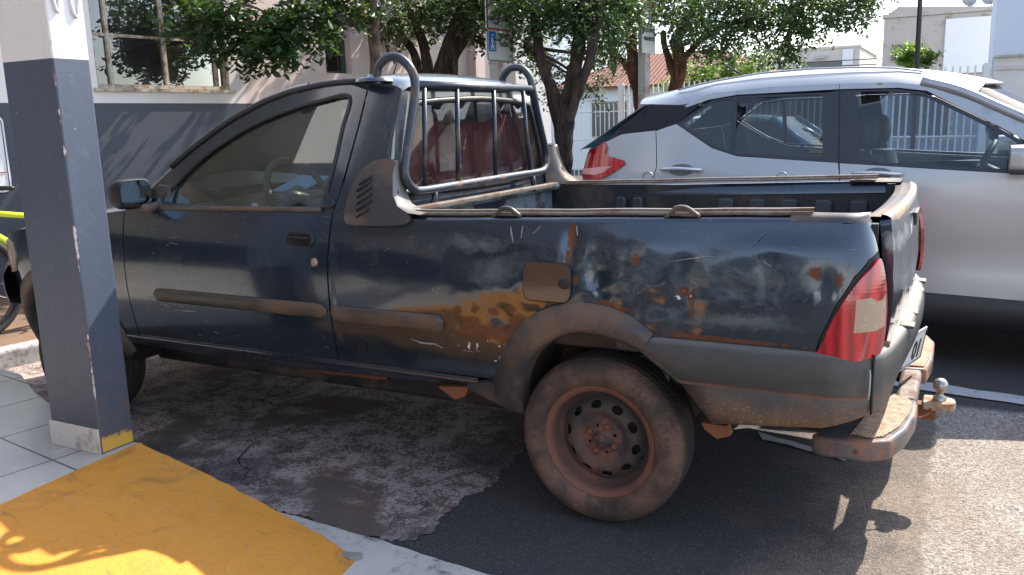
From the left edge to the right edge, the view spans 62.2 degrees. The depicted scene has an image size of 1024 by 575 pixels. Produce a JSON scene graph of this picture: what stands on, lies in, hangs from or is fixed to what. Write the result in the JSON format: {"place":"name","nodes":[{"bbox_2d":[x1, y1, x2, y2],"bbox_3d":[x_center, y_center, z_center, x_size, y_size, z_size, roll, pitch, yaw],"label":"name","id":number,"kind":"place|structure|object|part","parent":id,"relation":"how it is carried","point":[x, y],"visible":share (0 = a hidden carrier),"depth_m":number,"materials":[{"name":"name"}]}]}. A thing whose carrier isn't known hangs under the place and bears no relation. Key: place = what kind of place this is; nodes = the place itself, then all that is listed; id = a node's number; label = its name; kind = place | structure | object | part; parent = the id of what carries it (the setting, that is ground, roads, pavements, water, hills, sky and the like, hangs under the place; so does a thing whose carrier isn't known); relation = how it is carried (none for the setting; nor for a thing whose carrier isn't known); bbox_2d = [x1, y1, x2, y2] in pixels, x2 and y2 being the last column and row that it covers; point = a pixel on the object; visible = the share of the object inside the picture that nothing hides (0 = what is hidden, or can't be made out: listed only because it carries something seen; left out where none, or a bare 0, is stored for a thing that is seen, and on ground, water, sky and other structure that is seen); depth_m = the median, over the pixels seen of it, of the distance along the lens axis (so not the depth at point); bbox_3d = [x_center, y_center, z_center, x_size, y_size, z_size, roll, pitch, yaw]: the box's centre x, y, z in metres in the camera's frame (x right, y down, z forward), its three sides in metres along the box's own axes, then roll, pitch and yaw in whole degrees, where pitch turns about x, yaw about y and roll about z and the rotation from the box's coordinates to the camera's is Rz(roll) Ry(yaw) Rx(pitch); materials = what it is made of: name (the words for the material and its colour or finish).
{"place":"outdoors","nodes":[
{"label":"outdoors","id":0,"kind":"place"},
{"bbox_2d":[0,294,36,346],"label":"pavement","id":1,"kind":"structure","parent":0,"point":[18,329],"depth_m":5.62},
{"bbox_2d":[0,186,23,332],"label":"bicycle","id":2,"kind":"object","parent":1,"relation":"on","point":[9,316],"visible":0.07,"depth_m":5.44,"materials":[{"name":"metal"}]},
{"bbox_2d":[136,0,417,83],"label":"street tree","id":3,"kind":"object","parent":1,"relation":"on","point":[275,39],"visible":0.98,"depth_m":7.72,"materials":[{"name":"green plant"}]},
{"bbox_2d":[349,0,544,74],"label":"street tree","id":4,"kind":"object","parent":1,"relation":"on","point":[462,28],"visible":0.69,"depth_m":9.82,"materials":[{"name":"green plant"}]},
{"bbox_2d":[485,0,512,79],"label":"parking sign","id":5,"kind":"object","parent":1,"relation":"on","point":[498,53],"visible":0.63,"depth_m":9.28,"materials":[{"name":"blue"}]},
{"bbox_2d":[0,369,136,504],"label":"tiled porch floor","id":6,"kind":"structure","parent":0,"point":[32,456],"depth_m":3.17,"materials":[{"name":"tile"}]},
{"bbox_2d":[0,0,133,454],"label":"porch column","id":7,"kind":"structure","parent":6,"relation":"on","point":[44,52],"depth_m":2.99,"materials":[{"name":"paint"}]},
{"bbox_2d":[3,355,524,541],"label":"parking bay pavement","id":8,"kind":"structure","parent":0,"point":[376,465],"depth_m":3.76,"materials":[{"name":"grey concrete"}]},
{"bbox_2d":[238,397,380,487],"bbox_3d":[-0.957,0.663,3.849,0.301,0.001,1.172,2,11,16],"label":"pavement crack","id":9,"kind":"object","parent":8,"relation":"on","point":[263,439],"visible":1,"depth_m":3.67,"materials":[{"name":"grey concrete"}]},
{"bbox_2d":[388,438,493,536],"bbox_3d":[-0.247,0.751,3.293,0.123,0.001,0.947,4,12,28],"label":"pavement crack","id":10,"kind":"object","parent":8,"relation":"on","point":[436,482],"visible":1,"depth_m":3.26,"materials":[{"name":"grey concrete"}]},
{"bbox_2d":[274,170,1023,574],"bbox_3d":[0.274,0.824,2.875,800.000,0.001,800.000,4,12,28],"label":"asphalt road","id":11,"kind":"structure","parent":0,"point":[942,494],"depth_m":2.98,"materials":[{"name":"grey asphalt"}]},
{"bbox_2d":[0,339,39,368],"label":"kerb","id":12,"kind":"structure","parent":11,"relation":"on","point":[19,354],"depth_m":5.15,"materials":[{"name":"white concrete"}]},
{"bbox_2d":[0,442,354,574],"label":"yellow ramp","id":13,"kind":"structure","parent":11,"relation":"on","point":[139,508],"depth_m":2.71,"materials":[{"name":"paint"}]},
{"bbox_2d":[343,551,361,560],"bbox_3d":[-0.513,0.864,2.717,0.069,0.024,0.040,0,11,7],"label":"ramp broken edge","id":14,"kind":"object","parent":13,"relation":"on","point":[356,556],"visible":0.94,"depth_m":2.71,"materials":[{"name":"concrete"}]},
{"bbox_2d":[0,0,550,294],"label":"street building","id":15,"kind":"structure","parent":11,"relation":"on","point":[157,112],"depth_m":7.91,"materials":[{"name":"paint"}]},
{"bbox_2d":[0,117,11,192],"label":"notice board","id":16,"kind":"object","parent":15,"relation":"attached to","point":[5,177],"visible":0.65,"depth_m":6.81,"materials":[{"name":"white"}]},
{"bbox_2d":[88,0,222,85],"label":"window pane","id":17,"kind":"structure","parent":15,"relation":"in","point":[135,61],"depth_m":7.76,"materials":[{"name":"grey glass"}]},
{"bbox_2d":[98,84,228,89],"bbox_3d":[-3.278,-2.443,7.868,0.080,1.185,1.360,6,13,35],"label":"window sill","id":18,"kind":"structure","parent":15,"relation":"in","point":[99,85],"depth_m":7.91,"materials":[{"name":"beige concrete"}]},
{"bbox_2d":[324,21,340,70],"bbox_3d":[-2.085,-2.785,9.764,0.056,0.640,0.396,4,12,28],"label":"window pane","id":19,"kind":"structure","parent":15,"relation":"in","point":[333,63],"depth_m":9.81,"materials":[{"name":"grey glass"}]},
{"bbox_2d":[326,24,345,73],"bbox_3d":[-2.085,-2.785,9.764,0.040,0.640,0.400,6,13,35],"label":"window frame","id":20,"kind":"structure","parent":15,"relation":"in","point":[341,46],"depth_m":9.89,"materials":[{"name":"grey metal"}]},
{"bbox_2d":[280,512,488,574],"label":"white edge line","id":21,"kind":"object","parent":11,"relation":"on","point":[381,557],"visible":0.47,"depth_m":2.71,"materials":[{"name":"paint"}]},
{"bbox_2d":[2,52,955,520],"bbox_3d":[-0.404,-0.215,3.956,4.452,1.655,1.840,4,12,28],"label":"pickup truck","id":22,"kind":"object","parent":11,"relation":"on","point":[456,238],"visible":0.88,"depth_m":3.03,"materials":[{"name":"blue paint"}]},
{"bbox_3d":[-1.131,-0.274,3.519,1.244,1.058,0.217,4,12,28],"label":"door","id":23,"kind":"part","parent":22,"relation":"part of","materials":[{"name":"blue paint"}]},
{"bbox_2d":[272,175,328,191],"bbox_3d":[-1.041,-0.512,4.188,0.136,0.074,0.323,3,12,23],"label":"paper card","id":24,"kind":"object","parent":22,"relation":"on","point":[306,181],"visible":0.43,"depth_m":4.19,"materials":[{"name":"blue paper"}]},
{"bbox_2d":[551,119,555,143],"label":"white garage","id":25,"kind":"structure","parent":11,"relation":"on","point":[553,133],"depth_m":25.48,"materials":[{"name":"white paint"}]},
{"bbox_2d":[464,0,664,174],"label":"street tree","id":26,"kind":"object","parent":11,"relation":"on","point":[583,21],"visible":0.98,"depth_m":8.94,"materials":[{"name":"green plant"}]},
{"bbox_2d":[549,18,626,83],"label":"white townhouse","id":27,"kind":"structure","parent":11,"relation":"on","point":[563,46],"depth_m":30.26,"materials":[{"name":"grey paint"}]},
{"bbox_2d":[551,103,631,175],"bbox_3d":[1.643,-3.348,19.730,5.309,1.760,0.102,4,12,28],"label":"white railing","id":28,"kind":"object","parent":11,"relation":"on","point":[591,139],"visible":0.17,"depth_m":19.59,"materials":[{"name":"metal"}]},
{"bbox_2d":[557,50,780,169],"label":"tiled house","id":29,"kind":"structure","parent":11,"relation":"on","point":[658,71],"depth_m":23.72,"materials":[{"name":"white paint"}]},
{"bbox_2d":[591,100,626,136],"bbox_3d":[2.699,-4.677,23.606,1.080,0.980,0.075,4,12,28],"label":"window","id":30,"kind":"structure","parent":29,"relation":"in","point":[610,103],"depth_m":23.63,"materials":[{"name":"grey"}]},
{"bbox_2d":[654,55,773,105],"bbox_3d":[4.096,-3.435,17.320,2.587,2.676,1.578,4,12,28],"label":"garden bush","id":31,"kind":"object","parent":11,"relation":"on","point":[707,73],"visible":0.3,"depth_m":16.84,"materials":[{"name":"green plant"}]},
{"bbox_2d":[758,432,845,460],"bbox_3d":[1.197,0.660,3.545,0.072,0.001,0.421,-12,15,-43],"label":"road marking","id":32,"kind":"object","parent":11,"relation":"on","point":[783,441],"visible":0.65,"depth_m":3.59,"materials":[{"name":"white paint"}]},
{"bbox_2d":[580,65,1023,333],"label":"crossover car","id":33,"kind":"object","parent":11,"relation":"on","point":[814,121],"visible":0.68,"depth_m":4.72,"materials":[{"name":"silver metal"}]},
{"bbox_3d":[1.342,-0.573,4.951,1.069,1.045,0.188,4,12,28],"label":"rear door","id":34,"kind":"part","parent":33,"relation":"part of","materials":[{"name":"silver metal"}]},
{"bbox_3d":[2.117,-0.873,6.392,1.068,1.045,0.188,4,12,28],"label":"rear door","id":35,"kind":"part","parent":33,"relation":"part of","materials":[{"name":"silver metal"}]},
{"bbox_3d":[2.255,-0.496,4.474,1.004,1.085,0.197,4,12,28],"label":"front door","id":36,"kind":"part","parent":33,"relation":"part of","materials":[{"name":"silver metal"}]},
{"bbox_3d":[3.033,-0.797,5.917,1.004,1.085,0.197,4,12,28],"label":"front door","id":37,"kind":"part","parent":33,"relation":"part of","materials":[{"name":"silver metal"}]},
{"bbox_2d":[890,39,945,69],"bbox_3d":[9.385,-4.292,20.003,1.186,3.042,1.170,-7,12,-27],"label":"tree","id":38,"kind":"object","parent":11,"relation":"on","point":[905,58],"visible":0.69,"depth_m":19.60,"materials":[{"name":"green plant"}]},
{"bbox_2d":[882,6,991,76],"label":"office building","id":39,"kind":"structure","parent":11,"relation":"on","point":[960,35],"depth_m":27.97,"materials":[{"name":"grey paint"}]},
{"bbox_2d":[771,58,881,63],"bbox_3d":[18.219,-8.256,29.426,24.000,0.096,0.036,4,12,28],"label":"overhead wire","id":40,"kind":"object","parent":39,"relation":"attached to","point":[838,60],"visible":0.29,"depth_m":32.38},
{"bbox_2d":[775,63,881,68],"bbox_3d":[18.224,-8.060,29.464,24.000,0.096,0.036,4,12,28],"label":"overhead wire","id":41,"kind":"object","parent":39,"relation":"attached to","point":[837,66],"visible":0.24,"depth_m":32.43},
{"bbox_2d":[890,42,923,61],"bbox_3d":[13.318,-7.936,28.641,1.030,0.600,0.075,4,12,28],"label":"window","id":42,"kind":"structure","parent":39,"relation":"in","point":[900,45],"depth_m":28.74,"materials":[{"name":"grey"}]},
{"bbox_2d":[962,0,976,5],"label":"dish aerial","id":43,"kind":"object","parent":39,"relation":"on","point":[969,2],"visible":0.9,"depth_m":27.77,"materials":[{"name":"white metal"}]},
{"bbox_2d":[981,0,992,5],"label":"dish aerial","id":44,"kind":"object","parent":39,"relation":"on","point":[988,2],"visible":0.76,"depth_m":27.52,"materials":[{"name":"white metal"}]},
{"bbox_2d":[894,381,1023,403],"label":"road marking","id":45,"kind":"object","parent":11,"relation":"on","point":[968,392],"visible":0.35,"depth_m":4.13,"materials":[{"name":"white paint"}]},
{"bbox_2d":[718,41,810,76],"bbox_3d":[5.795,-4.118,19.657,2.250,3.034,2.255,4,12,28],"label":"bush","id":46,"kind":"object","parent":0,"point":[763,58],"visible":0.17,"depth_m":19.34,"materials":[{"name":"green plant"}]},
{"bbox_2d":[607,0,992,66],"label":"sky","id":47,"kind":"structure","parent":0,"point":[874,42],"materials":[{"name":"white"}]},
{"bbox_2d":[769,44,877,71],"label":"building","id":48,"kind":"structure","parent":0,"point":[846,52],"depth_m":39.02,"materials":[{"name":"grey paint"}]},
{"bbox_2d":[803,61,841,70],"bbox_3d":[14.301,-10.204,39.177,1.700,0.420,0.100,4,12,28],"label":"window","id":49,"kind":"structure","parent":48,"relation":"in","point":[832,63],"depth_m":39.07,"materials":[{"name":"grey glass"}]},
{"bbox_2d":[856,93,977,155],"bbox_3d":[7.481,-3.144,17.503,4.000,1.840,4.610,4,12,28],"label":"grey house","id":50,"kind":"structure","parent":0,"point":[937,125],"depth_m":14.98,"materials":[{"name":"grey"}]},
{"bbox_2d":[892,95,952,140],"bbox_3d":[7.251,-3.095,15.019,0.980,0.980,0.075,4,12,28],"label":"window","id":51,"kind":"structure","parent":50,"relation":"in","point":[903,99],"depth_m":15.01,"materials":[{"name":"grey"}]},
{"bbox_2d":[986,0,1023,149],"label":"side building","id":52,"kind":"structure","parent":0,"point":[1006,45],"depth_m":18.83,"materials":[{"name":"white paint"}]},
{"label":"pavement","id":53,"kind":"structure","parent":0,"visible":0},
{"bbox_2d":[638,0,655,108],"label":"parking sign","id":54,"kind":"object","parent":53,"relation":"on","point":[646,45],"visible":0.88,"depth_m":10.48,"materials":[{"name":"black metal"}]},
{"bbox_2d":[569,0,732,110],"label":"street tree","id":55,"kind":"object","parent":53,"relation":"on","point":[630,69],"visible":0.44,"depth_m":10.55,"materials":[{"name":"green plant"}]},
{"bbox_2d":[650,0,898,91],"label":"street tree","id":56,"kind":"object","parent":53,"relation":"on","point":[752,11],"visible":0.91,"depth_m":10.64,"materials":[{"name":"green plant"}]},
{"bbox_2d":[618,63,991,154],"bbox_3d":[3.826,-2.041,12.144,5.210,1.950,0.090,6,13,35],"label":"white railing","id":57,"kind":"object","parent":53,"relation":"on","point":[981,135],"visible":0.22,"depth_m":10.98,"materials":[{"name":"metal"}]},
{"bbox_2d":[910,0,922,152],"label":"street pole","id":58,"kind":"object","parent":53,"relation":"on","point":[916,66],"visible":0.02,"depth_m":10.07,"materials":[{"name":"black metal"}]},
{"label":"white railing","id":59,"kind":"object","parent":53,"relation":"on","visible":0},
{"bbox_2d":[990,63,1023,156],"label":"metal gate","id":60,"kind":"structure","parent":59,"relation":"attached to","point":[1011,76],"depth_m":10.33,"materials":[{"name":"metal"}]}
]}

